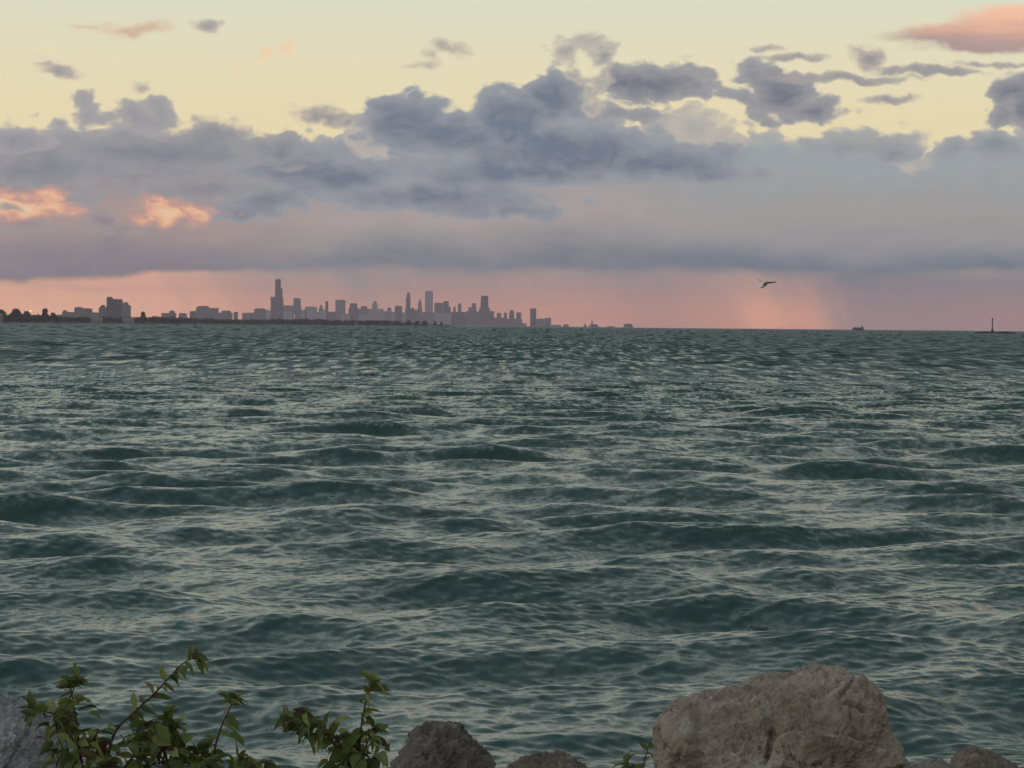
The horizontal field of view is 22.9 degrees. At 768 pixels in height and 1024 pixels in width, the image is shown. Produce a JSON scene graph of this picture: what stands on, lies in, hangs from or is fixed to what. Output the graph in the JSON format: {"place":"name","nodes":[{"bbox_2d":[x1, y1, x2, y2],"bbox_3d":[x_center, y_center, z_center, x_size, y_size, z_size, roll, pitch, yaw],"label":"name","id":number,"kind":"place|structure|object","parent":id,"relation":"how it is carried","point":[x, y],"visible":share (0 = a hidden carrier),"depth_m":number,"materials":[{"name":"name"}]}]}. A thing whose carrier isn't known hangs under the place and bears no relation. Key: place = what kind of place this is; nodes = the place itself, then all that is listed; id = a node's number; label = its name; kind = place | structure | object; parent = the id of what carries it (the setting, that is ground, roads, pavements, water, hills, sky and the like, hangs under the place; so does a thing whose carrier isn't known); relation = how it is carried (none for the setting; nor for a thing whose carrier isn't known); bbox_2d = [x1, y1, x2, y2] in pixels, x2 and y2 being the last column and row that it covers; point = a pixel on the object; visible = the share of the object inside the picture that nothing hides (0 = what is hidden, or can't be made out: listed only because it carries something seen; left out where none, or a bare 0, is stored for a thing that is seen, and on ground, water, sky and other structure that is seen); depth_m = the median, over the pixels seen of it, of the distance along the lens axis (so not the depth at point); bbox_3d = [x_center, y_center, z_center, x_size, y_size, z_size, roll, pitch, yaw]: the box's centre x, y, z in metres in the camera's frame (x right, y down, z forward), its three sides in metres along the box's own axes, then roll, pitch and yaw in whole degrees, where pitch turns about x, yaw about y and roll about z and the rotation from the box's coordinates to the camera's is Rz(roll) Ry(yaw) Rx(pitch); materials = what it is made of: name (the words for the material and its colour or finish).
{"place":"outdoors","nodes":[
{"label":"outdoors","id":0,"kind":"place"},
{"bbox_2d":[99,305,105,317],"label":"apartment block","id":1,"kind":"structure","parent":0,"point":[102,310],"depth_m":10896.19,"materials":[{"name":"grey stone"}]},
{"bbox_2d":[106,297,122,317],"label":"apartment block","id":2,"kind":"structure","parent":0,"point":[114,308],"depth_m":10596.09,"materials":[{"name":"grey glass"}]},
{"bbox_2d":[0,321,452,326],"bbox_3d":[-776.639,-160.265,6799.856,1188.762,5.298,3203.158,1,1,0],"label":"bank","id":3,"kind":"structure","parent":0,"point":[219,324],"depth_m":6712.67,"materials":[{"name":"soil"}]},
{"bbox_2d":[0,309,6,318],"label":"broadleaf tree","id":4,"kind":"object","parent":3,"relation":"on","point":[2,312],"visible":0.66,"depth_m":5652.46,"materials":[{"name":"plant"}]},
{"bbox_2d":[9,308,21,319],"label":"broadleaf tree","id":5,"kind":"object","parent":3,"relation":"on","point":[15,312],"visible":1,"depth_m":5761.64,"materials":[{"name":"plant"}]},
{"bbox_2d":[22,311,31,321],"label":"broadleaf tree","id":6,"kind":"object","parent":3,"relation":"on","point":[28,314],"visible":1,"depth_m":5784.43,"materials":[{"name":"green plant"}]},
{"bbox_2d":[41,308,48,320],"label":"broadleaf tree","id":7,"kind":"object","parent":3,"relation":"on","point":[44,311],"visible":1,"depth_m":5918.79,"materials":[{"name":"green plant"}]},
{"bbox_2d":[50,312,57,320],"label":"broadleaf tree","id":8,"kind":"object","parent":3,"relation":"on","point":[55,316],"visible":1,"depth_m":5917.83,"materials":[{"name":"plant"}]},
{"bbox_2d":[91,318,102,322],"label":"shore shed","id":9,"kind":"structure","parent":3,"relation":"on","point":[96,320],"depth_m":6050.04,"materials":[{"name":"grey"}]},
{"bbox_2d":[122,318,133,322],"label":"shore shed","id":10,"kind":"structure","parent":3,"relation":"on","point":[127,320],"depth_m":6216.65,"materials":[{"name":"grey"}]},
{"bbox_2d":[2,313,448,325],"bbox_3d":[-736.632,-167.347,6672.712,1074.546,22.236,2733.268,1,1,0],"label":"tree belt","id":11,"kind":"object","parent":3,"relation":"on","point":[152,319],"visible":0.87,"depth_m":6687.24,"materials":[{"name":"green plant"}]},
{"bbox_2d":[0,323,1023,767],"bbox_3d":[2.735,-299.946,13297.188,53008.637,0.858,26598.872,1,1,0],"label":"water","id":12,"kind":"structure","parent":0,"point":[596,547],"depth_m":43.80,"materials":[{"name":"teal liquid"}]},
{"bbox_2d":[588,321,598,326],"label":"intake crib","id":13,"kind":"object","parent":12,"relation":"in","point":[593,325],"visible":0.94,"depth_m":16971.56,"materials":[{"name":"grey concrete"}]},
{"bbox_2d":[623,324,632,327],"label":"intake crib","id":14,"kind":"object","parent":12,"relation":"in","point":[627,325],"visible":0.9,"depth_m":16969.77,"materials":[{"name":"grey concrete"}]},
{"bbox_2d":[852,326,863,329],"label":"cargo ship","id":15,"kind":"object","parent":12,"relation":"on","point":[857,328],"visible":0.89,"depth_m":8994.31,"materials":[{"name":"paint"}]},
{"bbox_2d":[976,332,1016,333],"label":"breakwater","id":16,"kind":"object","parent":12,"relation":"in","point":[998,332],"visible":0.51,"depth_m":3195.93,"materials":[{"name":"stone"}]},
{"bbox_2d":[0,0,1023,330],"label":"sky","id":17,"kind":"structure","parent":0,"point":[616,163],"materials":[{"name":"grey"}]},
{"bbox_2d":[497,326,622,327],"bbox_3d":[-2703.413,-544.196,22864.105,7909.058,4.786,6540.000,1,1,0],"label":"city ground","id":18,"kind":"structure","parent":0,"point":[532,326],"depth_m":19617.60,"materials":[{"name":"grey"}]},
{"bbox_2d":[266,310,270,319],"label":"city block","id":19,"kind":"structure","parent":18,"relation":"on","point":[268,314],"depth_m":20443.12,"materials":[{"name":"grey concrete"}]},
{"bbox_2d":[270,279,283,323],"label":"skyscraper","id":20,"kind":"structure","parent":18,"relation":"on","point":[277,308],"depth_m":20991.90,"materials":[{"name":"black metal"}]},
{"bbox_2d":[283,312,292,323],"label":"city block","id":21,"kind":"structure","parent":18,"relation":"on","point":[288,315],"depth_m":20443.27,"materials":[{"name":"grey concrete"}]},
{"bbox_2d":[284,305,292,311],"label":"skyscraper","id":22,"kind":"structure","parent":18,"relation":"on","point":[288,308],"depth_m":21391.60,"materials":[{"name":"grey concrete"}]},
{"bbox_2d":[292,298,300,319],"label":"skyscraper","id":23,"kind":"structure","parent":18,"relation":"on","point":[296,310],"depth_m":21042.22,"materials":[{"name":"grey stone"}]},
{"bbox_2d":[301,307,316,319],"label":"skyscraper","id":24,"kind":"structure","parent":18,"relation":"on","point":[308,310],"depth_m":21692.03,"materials":[{"name":"grey concrete"}]},
{"bbox_2d":[307,314,317,319],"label":"city block","id":25,"kind":"structure","parent":18,"relation":"on","point":[312,316],"depth_m":20443.23,"materials":[{"name":"grey concrete"}]},
{"bbox_2d":[316,310,325,319],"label":"skyscraper","id":26,"kind":"structure","parent":18,"relation":"on","point":[321,314],"depth_m":20693.13,"materials":[{"name":"grey concrete"}]},
{"bbox_2d":[325,301,327,320],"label":"skyscraper","id":27,"kind":"structure","parent":18,"relation":"on","point":[326,306],"depth_m":21191.62,"materials":[{"name":"black metal"}]},
{"bbox_2d":[328,312,334,321],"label":"skyscraper","id":28,"kind":"structure","parent":18,"relation":"on","point":[331,316],"depth_m":22292.58,"materials":[{"name":"grey glass"}]},
{"bbox_2d":[335,300,345,319],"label":"skyscraper","id":29,"kind":"structure","parent":18,"relation":"on","point":[339,307],"depth_m":21491.29,"materials":[{"name":"grey concrete"}]},
{"bbox_2d":[341,314,349,320],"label":"skyscraper","id":30,"kind":"structure","parent":18,"relation":"on","point":[345,317],"depth_m":20593.31,"materials":[{"name":"grey concrete"}]},
{"bbox_2d":[348,303,358,324],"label":"skyscraper","id":31,"kind":"structure","parent":18,"relation":"on","point":[353,312],"depth_m":20992.78,"materials":[{"name":"grey glass"}]},
{"bbox_2d":[359,306,367,314],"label":"skyscraper","id":32,"kind":"structure","parent":18,"relation":"on","point":[363,310],"depth_m":22491.65,"materials":[{"name":"grey stone"}]},
{"bbox_2d":[359,314,370,320],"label":"city block","id":33,"kind":"structure","parent":18,"relation":"on","point":[363,317],"depth_m":20443.50,"materials":[{"name":"grey concrete"}]},
{"bbox_2d":[368,301,383,314],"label":"skyscraper","id":34,"kind":"structure","parent":18,"relation":"on","point":[374,309],"depth_m":21791.89,"materials":[{"name":"grey concrete"}]},
{"bbox_2d":[371,313,384,320],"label":"city block","id":35,"kind":"structure","parent":18,"relation":"on","point":[378,316],"depth_m":20443.30,"materials":[{"name":"grey concrete"}]},
{"bbox_2d":[384,308,391,320],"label":"skyscraper","id":36,"kind":"structure","parent":18,"relation":"on","point":[388,312],"depth_m":22792.31,"materials":[{"name":"grey concrete"}]},
{"bbox_2d":[391,312,394,321],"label":"skyscraper","id":37,"kind":"structure","parent":18,"relation":"on","point":[392,316],"depth_m":20793.16,"materials":[{"name":"grey concrete"}]},
{"bbox_2d":[395,306,401,321],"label":"skyscraper","id":38,"kind":"structure","parent":18,"relation":"on","point":[398,313],"depth_m":21292.22,"materials":[{"name":"grey glass"}]},
{"bbox_2d":[402,313,405,324],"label":"skyscraper","id":39,"kind":"structure","parent":18,"relation":"on","point":[403,317],"depth_m":20843.13,"materials":[{"name":"grey concrete"}]},
{"bbox_2d":[405,293,410,322],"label":"skyscraper","id":40,"kind":"structure","parent":18,"relation":"on","point":[408,309],"depth_m":22191.87,"materials":[{"name":"grey glass"}]},
{"bbox_2d":[411,308,416,323],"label":"skyscraper","id":41,"kind":"structure","parent":18,"relation":"on","point":[413,315],"depth_m":21092.65,"materials":[{"name":"grey stone"}]},
{"bbox_2d":[417,299,421,323],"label":"skyscraper","id":42,"kind":"structure","parent":18,"relation":"on","point":[419,313],"depth_m":21892.19,"materials":[{"name":"grey concrete"}]},
{"bbox_2d":[422,312,434,324],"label":"skyscraper","id":43,"kind":"structure","parent":18,"relation":"on","point":[428,317],"depth_m":20893.07,"materials":[{"name":"grey concrete"}]},
{"bbox_2d":[425,291,432,311],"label":"skyscraper","id":44,"kind":"structure","parent":18,"relation":"on","point":[428,301],"depth_m":22589.25,"materials":[{"name":"grey concrete"}]},
{"bbox_2d":[434,303,442,312],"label":"skyscraper","id":45,"kind":"structure","parent":18,"relation":"on","point":[438,307],"depth_m":21590.88,"materials":[{"name":"grey stone"}]},
{"bbox_2d":[434,313,450,324],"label":"city block","id":46,"kind":"structure","parent":18,"relation":"on","point":[445,318],"depth_m":20443.37,"materials":[{"name":"grey concrete"}]},
{"bbox_2d":[443,301,450,312],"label":"skyscraper","id":47,"kind":"structure","parent":18,"relation":"on","point":[446,308],"depth_m":22091.45,"materials":[{"name":"grey glass"}]},
{"bbox_2d":[450,312,465,325],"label":"skyscraper","id":48,"kind":"structure","parent":18,"relation":"on","point":[458,318],"depth_m":20993.18,"materials":[{"name":"grey glass"}]},
{"bbox_2d":[468,303,476,310],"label":"skyscraper","id":49,"kind":"structure","parent":18,"relation":"on","point":[473,308],"depth_m":21391.47,"materials":[{"name":"grey concrete"}]},
{"bbox_2d":[466,308,489,325],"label":"skyscraper","id":50,"kind":"structure","parent":18,"relation":"on","point":[481,317],"depth_m":20893.00,"materials":[{"name":"grey stone"}]},
{"bbox_2d":[480,294,488,307],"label":"skyscraper","id":51,"kind":"structure","parent":18,"relation":"on","point":[484,301],"depth_m":21798.34,"materials":[{"name":"black metal"}]},
{"bbox_2d":[490,318,503,325],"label":"skyscraper","id":52,"kind":"structure","parent":18,"relation":"on","point":[496,321],"depth_m":20693.85,"materials":[{"name":"grey stone"}]},
{"bbox_2d":[509,310,513,318],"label":"skyscraper","id":53,"kind":"structure","parent":18,"relation":"on","point":[511,314],"depth_m":21192.63,"materials":[{"name":"grey glass"}]},
{"bbox_2d":[504,319,526,325],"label":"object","id":54,"kind":"structure","parent":18,"relation":"on","point":[512,322],"depth_m":20793.91,"materials":[{"name":"grey concrete"}]},
{"bbox_2d":[516,312,520,318],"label":"skyscraper","id":55,"kind":"structure","parent":18,"relation":"on","point":[518,315],"depth_m":22492.17,"materials":[{"name":"grey glass"}]},
{"bbox_2d":[530,308,535,326],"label":"skyscraper","id":56,"kind":"structure","parent":18,"relation":"on","point":[533,317],"depth_m":21592.84,"materials":[{"name":"black metal"}]},
{"bbox_2d":[536,319,544,326],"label":"skyscraper","id":57,"kind":"structure","parent":18,"relation":"on","point":[540,322],"depth_m":22093.56,"materials":[{"name":"grey concrete"}]},
{"bbox_2d":[545,318,550,326],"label":"skyscraper","id":58,"kind":"structure","parent":18,"relation":"on","point":[547,322],"depth_m":21293.68,"materials":[{"name":"grey stone"}]},
{"bbox_2d":[551,324,568,326],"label":"city block","id":59,"kind":"structure","parent":18,"relation":"on","point":[565,325],"depth_m":20994.50,"materials":[{"name":"grey concrete"}]},
{"bbox_2d":[756,277,774,287],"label":"gull","id":60,"kind":"object","parent":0,"point":[763,284],"visible":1,"depth_m":94.80,"materials":[{"name":"white"}]},
{"bbox_3d":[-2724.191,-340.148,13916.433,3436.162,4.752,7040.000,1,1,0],"label":"ground","id":61,"kind":"structure","parent":0,"visible":0},
{"bbox_2d":[62,310,73,317],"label":"apartment block","id":62,"kind":"structure","parent":61,"relation":"on","point":[67,314],"depth_m":11896.08,"materials":[{"name":"grey stone"}]},
{"bbox_2d":[74,307,82,321],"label":"apartment block","id":63,"kind":"structure","parent":61,"relation":"on","point":[78,311],"depth_m":11296.17,"materials":[{"name":"grey concrete"}]},
{"bbox_2d":[83,308,91,317],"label":"apartment block","id":64,"kind":"structure","parent":61,"relation":"on","point":[87,312],"depth_m":11596.16,"materials":[{"name":"grey stone"}]},
{"bbox_2d":[92,312,98,317],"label":"apartment block","id":65,"kind":"structure","parent":61,"relation":"on","point":[95,314],"depth_m":11996.13,"materials":[{"name":"grey concrete"}]},
{"bbox_2d":[123,302,130,316],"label":"apartment block","id":66,"kind":"structure","parent":61,"relation":"on","point":[126,309],"depth_m":10896.26,"materials":[{"name":"grey concrete"}]},
{"bbox_2d":[161,311,175,318],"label":"apartment block","id":67,"kind":"structure","parent":61,"relation":"on","point":[170,314],"depth_m":14995.08,"materials":[{"name":"grey stone"}]},
{"bbox_2d":[179,313,186,317],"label":"apartment block","id":68,"kind":"structure","parent":61,"relation":"on","point":[183,315],"depth_m":15395.06,"materials":[{"name":"grey concrete"}]},
{"bbox_2d":[190,311,195,322],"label":"apartment block","id":69,"kind":"structure","parent":61,"relation":"on","point":[193,314],"depth_m":15194.98,"materials":[{"name":"grey stone"}]},
{"bbox_2d":[196,306,218,322],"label":"apartment block","id":70,"kind":"structure","parent":61,"relation":"on","point":[203,312],"depth_m":14794.96,"materials":[{"name":"grey concrete"}]},
{"bbox_2d":[219,311,232,320],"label":"apartment block","id":71,"kind":"structure","parent":61,"relation":"on","point":[225,315],"depth_m":15195.21,"materials":[{"name":"grey concrete"}]},
{"bbox_2d":[242,308,265,319],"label":"apartment block","id":72,"kind":"structure","parent":61,"relation":"on","point":[259,313],"depth_m":15994.65,"materials":[{"name":"grey concrete"}]},
{"bbox_3d":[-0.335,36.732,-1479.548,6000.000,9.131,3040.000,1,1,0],"label":"shore ground","id":73,"kind":"structure","parent":0,"visible":0},
{"bbox_2d":[0,693,68,767],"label":"boulder","id":74,"kind":"object","parent":73,"relation":"on","point":[20,745],"visible":0.75,"depth_m":9.50,"materials":[{"name":"grey stone"}]},
{"bbox_2d":[16,642,210,767],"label":"leafy shrub","id":75,"kind":"object","parent":73,"relation":"on","point":[67,723],"visible":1,"depth_m":8.01,"materials":[{"name":"green plant"}]},
{"bbox_2d":[186,690,279,767],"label":"leafy shrub","id":76,"kind":"object","parent":73,"relation":"on","point":[211,759],"visible":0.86,"depth_m":8.19,"materials":[{"name":"green plant"}]},
{"bbox_2d":[270,667,390,767],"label":"leafy shrub","id":77,"kind":"object","parent":73,"relation":"on","point":[350,751],"visible":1,"depth_m":8.09,"materials":[{"name":"green plant"}]},
{"bbox_2d":[389,720,495,767],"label":"boulder","id":78,"kind":"object","parent":73,"relation":"on","point":[439,744],"visible":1,"depth_m":11.93,"materials":[{"name":"stone"}]},
{"bbox_2d":[507,749,586,767],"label":"boulder","id":79,"kind":"object","parent":73,"relation":"on","point":[556,759],"visible":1,"depth_m":12.31,"materials":[{"name":"grey stone"}]},
{"bbox_2d":[612,742,657,767],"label":"leafy shrub","id":80,"kind":"object","parent":73,"relation":"on","point":[628,756],"visible":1,"depth_m":9.53,"materials":[{"name":"green plant"}]},
{"bbox_2d":[651,663,911,767],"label":"boulder","id":81,"kind":"object","parent":73,"relation":"on","point":[815,715],"visible":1,"depth_m":10.65,"materials":[{"name":"beige stone"}]},
{"bbox_2d":[911,759,954,767],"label":"boulder","id":82,"kind":"object","parent":73,"relation":"on","point":[936,763],"visible":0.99,"depth_m":12.66,"materials":[{"name":"stone"}]},
{"bbox_2d":[949,746,1017,767],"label":"boulder","id":83,"kind":"object","parent":73,"relation":"on","point":[972,757],"visible":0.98,"depth_m":12.98,"materials":[{"name":"grey stone"}]}
]}

